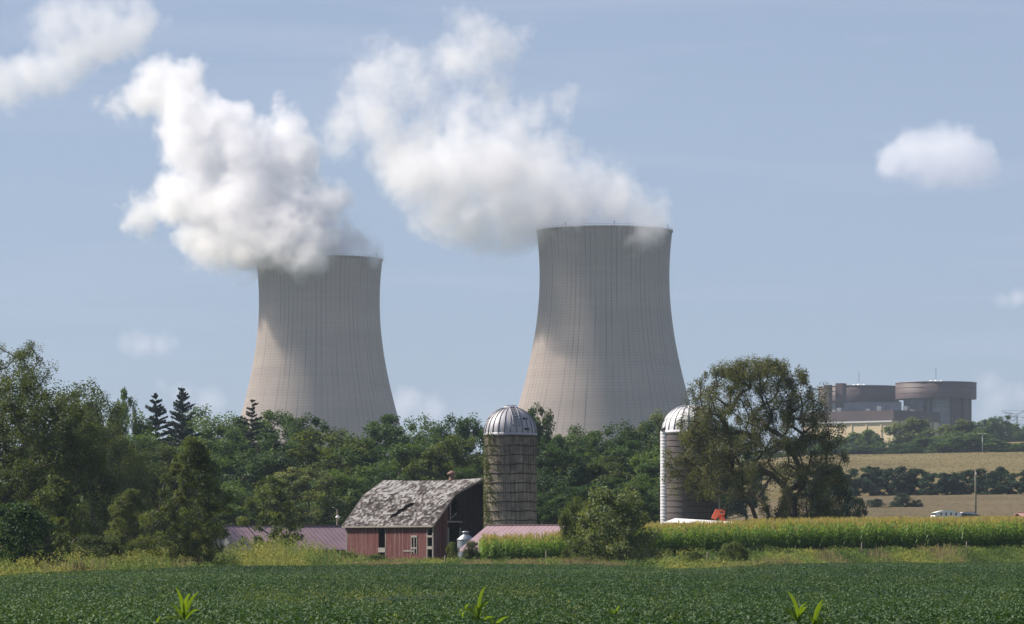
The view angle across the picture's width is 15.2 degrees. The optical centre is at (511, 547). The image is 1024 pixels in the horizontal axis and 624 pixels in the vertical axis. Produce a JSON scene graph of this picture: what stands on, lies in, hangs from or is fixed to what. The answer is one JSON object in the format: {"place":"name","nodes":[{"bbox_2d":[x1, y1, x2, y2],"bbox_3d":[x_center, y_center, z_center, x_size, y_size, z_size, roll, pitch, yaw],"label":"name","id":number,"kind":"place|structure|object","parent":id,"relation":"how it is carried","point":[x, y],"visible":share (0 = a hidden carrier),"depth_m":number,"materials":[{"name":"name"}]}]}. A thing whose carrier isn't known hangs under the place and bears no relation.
{"place":"outdoors","nodes":[
{"label":"outdoors","id":0,"kind":"place"},
{"bbox_2d":[0,452,1023,564],"bbox_3d":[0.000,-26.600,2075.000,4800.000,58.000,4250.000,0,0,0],"label":"ground","id":1,"kind":"structure","parent":0,"point":[705,552],"depth_m":345.20,"materials":[{"name":"green plant"}]},
{"bbox_2d":[0,339,65,513],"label":"broadleaf tree","id":2,"kind":"object","parent":1,"relation":"on","point":[22,356],"visible":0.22,"depth_m":429.46,"materials":[{"name":"green plant"}]},
{"bbox_2d":[0,501,67,570],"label":"bush","id":3,"kind":"object","parent":1,"relation":"on","point":[14,524],"visible":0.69,"depth_m":260.98,"materials":[{"name":"green plant"}]},
{"bbox_2d":[17,474,92,559],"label":"broadleaf tree","id":4,"kind":"object","parent":1,"relation":"on","point":[52,494],"visible":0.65,"depth_m":299.06,"materials":[{"name":"green plant"}]},
{"bbox_2d":[0,371,119,559],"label":"broadleaf tree","id":5,"kind":"object","parent":1,"relation":"on","point":[58,453],"visible":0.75,"depth_m":336.23,"materials":[{"name":"green plant"}]},
{"bbox_2d":[50,376,131,500],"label":"broadleaf tree","id":6,"kind":"object","parent":1,"relation":"on","point":[93,389],"visible":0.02,"depth_m":539.24,"materials":[{"name":"green plant"}]},
{"bbox_2d":[34,389,152,549],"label":"broadleaf tree","id":7,"kind":"object","parent":1,"relation":"on","point":[90,414],"visible":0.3,"depth_m":418.91,"materials":[{"name":"green plant"}]},
{"bbox_2d":[60,534,127,569],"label":"bush","id":8,"kind":"object","parent":1,"relation":"on","point":[113,544],"visible":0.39,"depth_m":291.25,"materials":[{"name":"green plant"}]},
{"bbox_2d":[27,439,175,545],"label":"broadleaf tree","id":9,"kind":"object","parent":1,"relation":"on","point":[150,474],"visible":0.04,"depth_m":478.28,"materials":[{"name":"green plant"}]},
{"bbox_2d":[105,385,152,505],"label":"broadleaf tree","id":10,"kind":"object","parent":1,"relation":"on","point":[138,428],"visible":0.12,"depth_m":560.09,"materials":[{"name":"green plant"}]},
{"bbox_2d":[102,488,158,562],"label":"broadleaf tree","id":11,"kind":"object","parent":1,"relation":"on","point":[129,499],"visible":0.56,"depth_m":317.54,"materials":[{"name":"green plant"}]},
{"bbox_2d":[137,392,174,468],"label":"spruce tree","id":12,"kind":"object","parent":1,"relation":"on","point":[156,422],"visible":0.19,"depth_m":599.57,"materials":[{"name":"green plant"}]},
{"bbox_2d":[119,429,202,549],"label":"broadleaf tree","id":13,"kind":"object","parent":1,"relation":"on","point":[142,440],"visible":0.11,"depth_m":518.00,"materials":[{"name":"green plant"}]},
{"bbox_2d":[105,440,224,559],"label":"broadleaf tree","id":14,"kind":"object","parent":1,"relation":"on","point":[165,455],"visible":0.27,"depth_m":428.24,"materials":[{"name":"green plant"}]},
{"bbox_2d":[163,586,199,619],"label":"corn plant","id":15,"kind":"object","parent":1,"relation":"on","point":[183,612],"visible":0.91,"depth_m":87.99,"materials":[{"name":"green plant"}]},
{"bbox_2d":[162,385,202,465],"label":"spruce tree","id":16,"kind":"object","parent":1,"relation":"on","point":[180,415],"visible":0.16,"depth_m":609.42,"materials":[{"name":"green plant"}]},
{"bbox_2d":[137,435,236,568],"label":"broadleaf tree","id":17,"kind":"object","parent":1,"relation":"on","point":[189,454],"visible":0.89,"depth_m":299.30,"materials":[{"name":"green plant"}]},
{"bbox_2d":[135,446,253,553],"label":"broadleaf tree","id":18,"kind":"object","parent":1,"relation":"on","point":[227,462],"visible":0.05,"depth_m":517.62,"materials":[{"name":"green plant"}]},
{"bbox_2d":[156,404,250,467],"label":"broadleaf tree","id":19,"kind":"object","parent":1,"relation":"on","point":[206,429],"visible":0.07,"depth_m":647.50,"materials":[{"name":"green plant"}]},
{"bbox_2d":[181,429,272,500],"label":"broadleaf tree","id":20,"kind":"object","parent":1,"relation":"on","point":[226,446],"visible":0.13,"depth_m":557.24,"materials":[{"name":"green plant"}]},
{"bbox_2d":[179,480,290,551],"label":"broadleaf tree","id":21,"kind":"object","parent":1,"relation":"on","point":[241,509],"visible":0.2,"depth_m":477.94,"materials":[{"name":"green plant"}]},
{"bbox_2d":[201,411,269,464],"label":"broadleaf tree","id":22,"kind":"object","parent":1,"relation":"on","point":[234,420],"visible":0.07,"depth_m":659.27,"materials":[{"name":"green plant"}]},
{"bbox_2d":[231,399,274,487],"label":"spruce tree","id":23,"kind":"object","parent":1,"relation":"on","point":[253,425],"visible":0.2,"depth_m":599.66,"materials":[{"name":"green plant"}]},
{"bbox_2d":[218,431,322,524],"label":"broadleaf tree","id":24,"kind":"object","parent":1,"relation":"on","point":[253,472],"visible":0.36,"depth_m":536.93,"materials":[{"name":"green plant"}]},
{"bbox_2d":[235,475,307,554],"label":"broadleaf tree","id":25,"kind":"object","parent":1,"relation":"on","point":[274,485],"visible":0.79,"depth_m":391.07,"materials":[{"name":"green plant"}]},
{"bbox_2d":[201,525,345,560],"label":"purple shed","id":26,"kind":"structure","parent":1,"relation":"on","point":[331,535],"depth_m":421.76,"materials":[{"name":"metal"}]},
{"bbox_2d":[224,409,324,494],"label":"broadleaf tree","id":27,"kind":"object","parent":1,"relation":"on","point":[270,418],"visible":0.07,"depth_m":638.29,"materials":[{"name":"green plant"}]},
{"bbox_2d":[253,466,352,524],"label":"broadleaf tree","id":28,"kind":"object","parent":1,"relation":"on","point":[315,516],"visible":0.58,"depth_m":478.97,"materials":[{"name":"green plant"}]},
{"bbox_2d":[276,412,340,475],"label":"broadleaf tree","id":29,"kind":"object","parent":1,"relation":"on","point":[298,423],"visible":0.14,"depth_m":617.98,"materials":[{"name":"green plant"}]},
{"bbox_2d":[252,426,377,519],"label":"broadleaf tree","id":30,"kind":"object","parent":1,"relation":"on","point":[326,464],"visible":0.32,"depth_m":537.61,"materials":[{"name":"green plant"}]},
{"bbox_2d":[241,251,399,462],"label":"cooling tower","id":31,"kind":"structure","parent":1,"relation":"on","point":[319,352],"depth_m":2507.25,"materials":[{"name":"concrete"}]},
{"bbox_2d":[286,468,375,524],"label":"broadleaf tree","id":32,"kind":"object","parent":1,"relation":"on","point":[353,489],"visible":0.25,"depth_m":488.43,"materials":[{"name":"green plant"}]},
{"bbox_2d":[315,436,411,524],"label":"broadleaf tree","id":33,"kind":"object","parent":1,"relation":"on","point":[349,453],"visible":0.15,"depth_m":537.07,"materials":[{"name":"green plant"}]},
{"bbox_2d":[334,472,411,524],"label":"broadleaf tree","id":34,"kind":"object","parent":1,"relation":"on","point":[386,476],"visible":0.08,"depth_m":498.77,"materials":[{"name":"green plant"}]},
{"bbox_2d":[326,412,436,477],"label":"broadleaf tree","id":35,"kind":"object","parent":1,"relation":"on","point":[375,429],"visible":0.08,"depth_m":617.81,"materials":[{"name":"green plant"}]},
{"bbox_2d":[380,412,443,478],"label":"broadleaf tree","id":36,"kind":"object","parent":1,"relation":"on","point":[411,427],"visible":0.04,"depth_m":638.98,"materials":[{"name":"green plant"}]},
{"bbox_2d":[341,470,483,561],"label":"red barn","id":37,"kind":"structure","parent":1,"relation":"on","point":[389,519],"depth_m":405.18,"materials":[{"name":"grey wood"}]},
{"bbox_2d":[351,439,473,486],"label":"broadleaf tree","id":38,"kind":"object","parent":1,"relation":"on","point":[404,453],"visible":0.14,"depth_m":527.91,"materials":[{"name":"green plant"}]},
{"bbox_2d":[399,434,483,480],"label":"broadleaf tree","id":39,"kind":"object","parent":1,"relation":"on","point":[435,459],"visible":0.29,"depth_m":519.29,"materials":[{"name":"green plant"}]},
{"bbox_2d":[421,412,478,480],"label":"broadleaf tree","id":40,"kind":"object","parent":1,"relation":"on","point":[440,430],"visible":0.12,"depth_m":648.97,"materials":[{"name":"green plant"}]},
{"bbox_2d":[430,412,483,475],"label":"broadleaf tree","id":41,"kind":"object","parent":1,"relation":"on","point":[461,429],"visible":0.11,"depth_m":598.45,"materials":[{"name":"green plant"}]},
{"bbox_2d":[457,531,471,559],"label":"grain bin","id":42,"kind":"object","parent":1,"relation":"on","point":[464,538],"visible":0.41,"depth_m":388.41,"materials":[{"name":"silver metal"}]},
{"bbox_2d":[453,464,483,479],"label":"broadleaf tree","id":43,"kind":"object","parent":1,"relation":"on","point":[465,473],"visible":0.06,"depth_m":468.86,"materials":[{"name":"green plant"}]},
{"bbox_2d":[462,540,482,560],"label":"bush","id":44,"kind":"object","parent":1,"relation":"on","point":[471,552],"visible":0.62,"depth_m":349.62,"materials":[{"name":"green plant"}]},
{"bbox_2d":[459,586,494,619],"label":"corn plant","id":45,"kind":"object","parent":1,"relation":"on","point":[478,609],"visible":0.98,"depth_m":90.01,"materials":[{"name":"green plant"}]},
{"bbox_2d":[483,405,536,528],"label":"concrete silo","id":46,"kind":"object","parent":1,"relation":"on","point":[510,465],"visible":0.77,"depth_m":398.21,"materials":[{"name":"concrete"}]},
{"bbox_2d":[458,524,564,557],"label":"purple shed","id":47,"kind":"structure","parent":1,"relation":"on","point":[500,530],"depth_m":382.41,"materials":[{"name":"metal"}]},
{"bbox_2d":[0,530,1023,576],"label":"weeds","id":48,"kind":"object","parent":1,"relation":"on","point":[279,556],"visible":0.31,"depth_m":323.35,"materials":[{"name":"green plant"}]},
{"bbox_2d":[0,559,1023,623],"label":"bean field undergrowth","id":49,"kind":"object","parent":1,"relation":"on","point":[431,597],"visible":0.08,"depth_m":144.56,"materials":[{"name":"green plant"}]},
{"bbox_2d":[478,411,560,512],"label":"broadleaf tree","id":50,"kind":"object","parent":1,"relation":"on","point":[538,447],"visible":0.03,"depth_m":558.75,"materials":[{"name":"green plant"}]},
{"bbox_2d":[527,402,569,481],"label":"broadleaf tree","id":51,"kind":"object","parent":1,"relation":"on","point":[546,426],"visible":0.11,"depth_m":599.10,"materials":[{"name":"green plant"}]},
{"bbox_2d":[536,441,591,524],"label":"broadleaf tree","id":52,"kind":"object","parent":1,"relation":"on","point":[544,466],"visible":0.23,"depth_m":518.36,"materials":[{"name":"green plant"}]},
{"bbox_2d":[537,424,600,515],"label":"broadleaf tree","id":53,"kind":"object","parent":1,"relation":"on","point":[570,437],"visible":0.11,"depth_m":618.18,"materials":[{"name":"green plant"}]},
{"bbox_2d":[536,480,611,525],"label":"broadleaf tree","id":54,"kind":"object","parent":1,"relation":"on","point":[557,503],"visible":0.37,"depth_m":468.16,"materials":[{"name":"green plant"}]},
{"bbox_2d":[558,495,598,560],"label":"bush","id":55,"kind":"object","parent":1,"relation":"on","point":[564,517],"visible":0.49,"depth_m":335.58,"materials":[{"name":"green plant"}]},
{"bbox_2d":[551,454,634,520],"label":"broadleaf tree","id":56,"kind":"object","parent":1,"relation":"on","point":[594,469],"visible":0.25,"depth_m":517.81,"materials":[{"name":"green plant"}]},
{"bbox_2d":[518,221,689,447],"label":"cooling tower","id":57,"kind":"structure","parent":1,"relation":"on","point":[604,349],"depth_m":2327.43,"materials":[{"name":"concrete"}]},
{"bbox_2d":[563,477,658,520],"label":"broadleaf tree","id":58,"kind":"object","parent":1,"relation":"on","point":[616,481],"visible":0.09,"depth_m":478.94,"materials":[{"name":"green plant"}]},
{"bbox_2d":[567,484,664,563],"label":"bush","id":59,"kind":"object","parent":1,"relation":"on","point":[624,534],"visible":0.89,"depth_m":326.65,"materials":[{"name":"green plant"}]},
{"bbox_2d":[576,418,657,476],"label":"broadleaf tree","id":60,"kind":"object","parent":1,"relation":"on","point":[592,440],"visible":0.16,"depth_m":598.35,"materials":[{"name":"green plant"}]},
{"bbox_2d":[591,439,656,483],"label":"broadleaf tree","id":61,"kind":"object","parent":1,"relation":"on","point":[623,451],"visible":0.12,"depth_m":538.65,"materials":[{"name":"green plant"}]},
{"bbox_2d":[600,471,659,525],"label":"broadleaf tree","id":62,"kind":"object","parent":1,"relation":"on","point":[653,487],"visible":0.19,"depth_m":469.01,"materials":[{"name":"green plant"}]},
{"bbox_2d":[605,418,659,477],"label":"broadleaf tree","id":63,"kind":"object","parent":1,"relation":"on","point":[643,435],"visible":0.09,"depth_m":599.36,"materials":[{"name":"green plant"}]},
{"bbox_2d":[629,409,666,454],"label":"broadleaf tree","id":64,"kind":"object","parent":1,"relation":"on","point":[659,421],"visible":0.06,"depth_m":758.12,"materials":[{"name":"green plant"}]},
{"bbox_2d":[610,445,728,515],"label":"broadleaf tree","id":65,"kind":"object","parent":1,"relation":"on","point":[640,462],"visible":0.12,"depth_m":518.82,"materials":[{"name":"green plant"}]},
{"bbox_2d":[660,405,719,522],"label":"silo","id":66,"kind":"object","parent":1,"relation":"on","point":[684,506],"visible":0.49,"depth_m":393.80,"materials":[{"name":"grey concrete"}]},
{"bbox_2d":[718,540,750,562],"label":"bush","id":67,"kind":"object","parent":1,"relation":"on","point":[739,549],"visible":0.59,"depth_m":317.55,"materials":[{"name":"green plant"}]},
{"bbox_2d":[717,421,769,521],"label":"broadleaf tree","id":68,"kind":"object","parent":1,"relation":"on","point":[737,507],"visible":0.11,"depth_m":616.98,"materials":[{"name":"green plant"}]},
{"bbox_2d":[477,514,1023,561],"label":"corn field","id":69,"kind":"structure","parent":1,"relation":"on","point":[851,532],"depth_m":349.83,"materials":[{"name":"green plant"}]},
{"bbox_2d":[662,353,855,521],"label":"willow tree","id":70,"kind":"object","parent":1,"relation":"on","point":[736,375],"visible":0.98,"depth_m":388.58,"materials":[{"name":"green plant"}]},
{"bbox_2d":[781,590,806,623],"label":"corn plant","id":71,"kind":"object","parent":1,"relation":"on","point":[797,615],"visible":1,"depth_m":86.01,"materials":[{"name":"green plant"}]},
{"bbox_2d":[799,463,853,518],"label":"bush","id":72,"kind":"object","parent":1,"relation":"on","point":[846,499],"visible":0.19,"depth_m":409.35,"materials":[{"name":"green plant"}]},
{"bbox_2d":[832,432,868,447],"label":"broadleaf tree","id":73,"kind":"object","parent":1,"relation":"on","point":[853,436],"visible":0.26,"depth_m":1497.68,"materials":[{"name":"green plant"}]},
{"bbox_2d":[841,492,867,517],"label":"bush","id":74,"kind":"object","parent":1,"relation":"on","point":[860,502],"visible":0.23,"depth_m":469.70,"materials":[{"name":"green plant"}]},
{"bbox_2d":[831,444,885,454],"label":"broadleaf tree","id":75,"kind":"object","parent":1,"relation":"on","point":[852,449],"visible":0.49,"depth_m":1414.05,"materials":[{"name":"green plant"}]},
{"bbox_2d":[843,467,879,495],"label":"juniper tree","id":76,"kind":"object","parent":1,"relation":"on","point":[867,479],"visible":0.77,"depth_m":893.63,"materials":[{"name":"green plant"}]},
{"bbox_2d":[852,428,886,451],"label":"broadleaf tree","id":77,"kind":"object","parent":1,"relation":"on","point":[871,438],"visible":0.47,"depth_m":1479.37,"materials":[{"name":"green plant"}]},
{"bbox_2d":[861,466,889,495],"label":"juniper tree","id":78,"kind":"object","parent":1,"relation":"on","point":[876,472],"visible":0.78,"depth_m":902.13,"materials":[{"name":"green plant"}]},
{"bbox_2d":[860,443,912,453],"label":"broadleaf tree","id":79,"kind":"object","parent":1,"relation":"on","point":[882,446],"visible":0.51,"depth_m":1414.93,"materials":[{"name":"green plant"}]},
{"bbox_2d":[874,468,903,495],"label":"juniper tree","id":80,"kind":"object","parent":1,"relation":"on","point":[887,486],"visible":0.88,"depth_m":897.75,"materials":[{"name":"green plant"}]},
{"bbox_2d":[802,380,976,447],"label":"power plant","id":81,"kind":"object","parent":1,"relation":"on","point":[858,408],"visible":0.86,"depth_m":2192.44,"materials":[{"name":"metal"}]},
{"bbox_2d":[888,492,913,506],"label":"bush","id":82,"kind":"object","parent":1,"relation":"on","point":[904,498],"visible":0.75,"depth_m":768.96,"materials":[{"name":"green plant"}]},
{"bbox_2d":[885,465,920,494],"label":"juniper tree","id":83,"kind":"object","parent":1,"relation":"on","point":[910,473],"visible":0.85,"depth_m":900.74,"materials":[{"name":"green plant"}]},
{"bbox_2d":[885,443,932,453],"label":"broadleaf tree","id":84,"kind":"object","parent":1,"relation":"on","point":[913,448],"visible":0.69,"depth_m":1410.80,"materials":[{"name":"green plant"}]},
{"bbox_2d":[881,416,940,448],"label":"broadleaf tree","id":85,"kind":"object","parent":1,"relation":"on","point":[913,428],"visible":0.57,"depth_m":1557.07,"materials":[{"name":"green plant"}]},
{"bbox_2d":[902,468,939,495],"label":"juniper tree","id":86,"kind":"object","parent":1,"relation":"on","point":[912,480],"visible":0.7,"depth_m":903.40,"materials":[{"name":"green plant"}]},
{"bbox_2d":[900,437,960,453],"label":"broadleaf tree","id":87,"kind":"object","parent":1,"relation":"on","point":[926,441],"visible":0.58,"depth_m":1414.92,"materials":[{"name":"green plant"}]},
{"bbox_2d":[917,472,957,494],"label":"juniper tree","id":88,"kind":"object","parent":1,"relation":"on","point":[936,488],"visible":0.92,"depth_m":894.93,"materials":[{"name":"green plant"}]},
{"bbox_2d":[930,431,974,451],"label":"broadleaf tree","id":89,"kind":"object","parent":1,"relation":"on","point":[954,434],"visible":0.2,"depth_m":1497.01,"materials":[{"name":"green plant"}]},
{"bbox_2d":[937,473,968,494],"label":"juniper tree","id":90,"kind":"object","parent":1,"relation":"on","point":[952,489],"visible":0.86,"depth_m":896.28,"materials":[{"name":"green plant"}]},
{"bbox_2d":[934,419,991,447],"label":"broadleaf tree","id":91,"kind":"object","parent":1,"relation":"on","point":[967,427],"visible":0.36,"depth_m":1517.51,"materials":[{"name":"green plant"}]},
{"bbox_2d":[951,469,976,494],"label":"juniper tree","id":92,"kind":"object","parent":1,"relation":"on","point":[965,473],"visible":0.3,"depth_m":912.98,"materials":[{"name":"green plant"}]},
{"bbox_2d":[924,432,1014,452],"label":"broadleaf tree","id":93,"kind":"object","parent":1,"relation":"on","point":[966,440],"visible":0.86,"depth_m":1406.89,"materials":[{"name":"green plant"}]},
{"bbox_2d":[958,468,1003,494],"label":"juniper tree","id":94,"kind":"object","parent":1,"relation":"on","point":[983,485],"visible":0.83,"depth_m":895.75,"materials":[{"name":"green plant"}]},
{"bbox_2d":[975,417,1007,439],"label":"broadleaf tree","id":95,"kind":"object","parent":1,"relation":"on","point":[993,427],"visible":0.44,"depth_m":1747.11,"materials":[{"name":"green plant"}]},
{"bbox_2d":[977,466,1015,494],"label":"juniper tree","id":96,"kind":"object","parent":1,"relation":"on","point":[1001,470],"visible":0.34,"depth_m":907.79,"materials":[{"name":"green plant"}]},
{"bbox_2d":[985,415,1023,441],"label":"broadleaf tree","id":97,"kind":"object","parent":1,"relation":"on","point":[1012,436],"visible":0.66,"depth_m":1758.67,"materials":[{"name":"green plant"}]},
{"bbox_2d":[997,473,1023,494],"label":"juniper tree","id":98,"kind":"object","parent":1,"relation":"on","point":[1008,483],"visible":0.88,"depth_m":896.72,"materials":[{"name":"green plant"}]},
{"bbox_2d":[0,0,1023,461],"label":"sky","id":99,"kind":"structure","parent":0,"point":[838,184],"materials":[{"name":"blue"}]},
{"bbox_2d":[722,451,1023,504],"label":"hill corn field","id":100,"kind":"structure","parent":0,"point":[772,496],"depth_m":1286.72,"materials":[{"name":"beige plant"}]},
{"bbox_2d":[726,494,1023,521],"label":"tan field","id":101,"kind":"structure","parent":0,"point":[1001,505],"depth_m":776.17,"materials":[{"name":"beige plant"}]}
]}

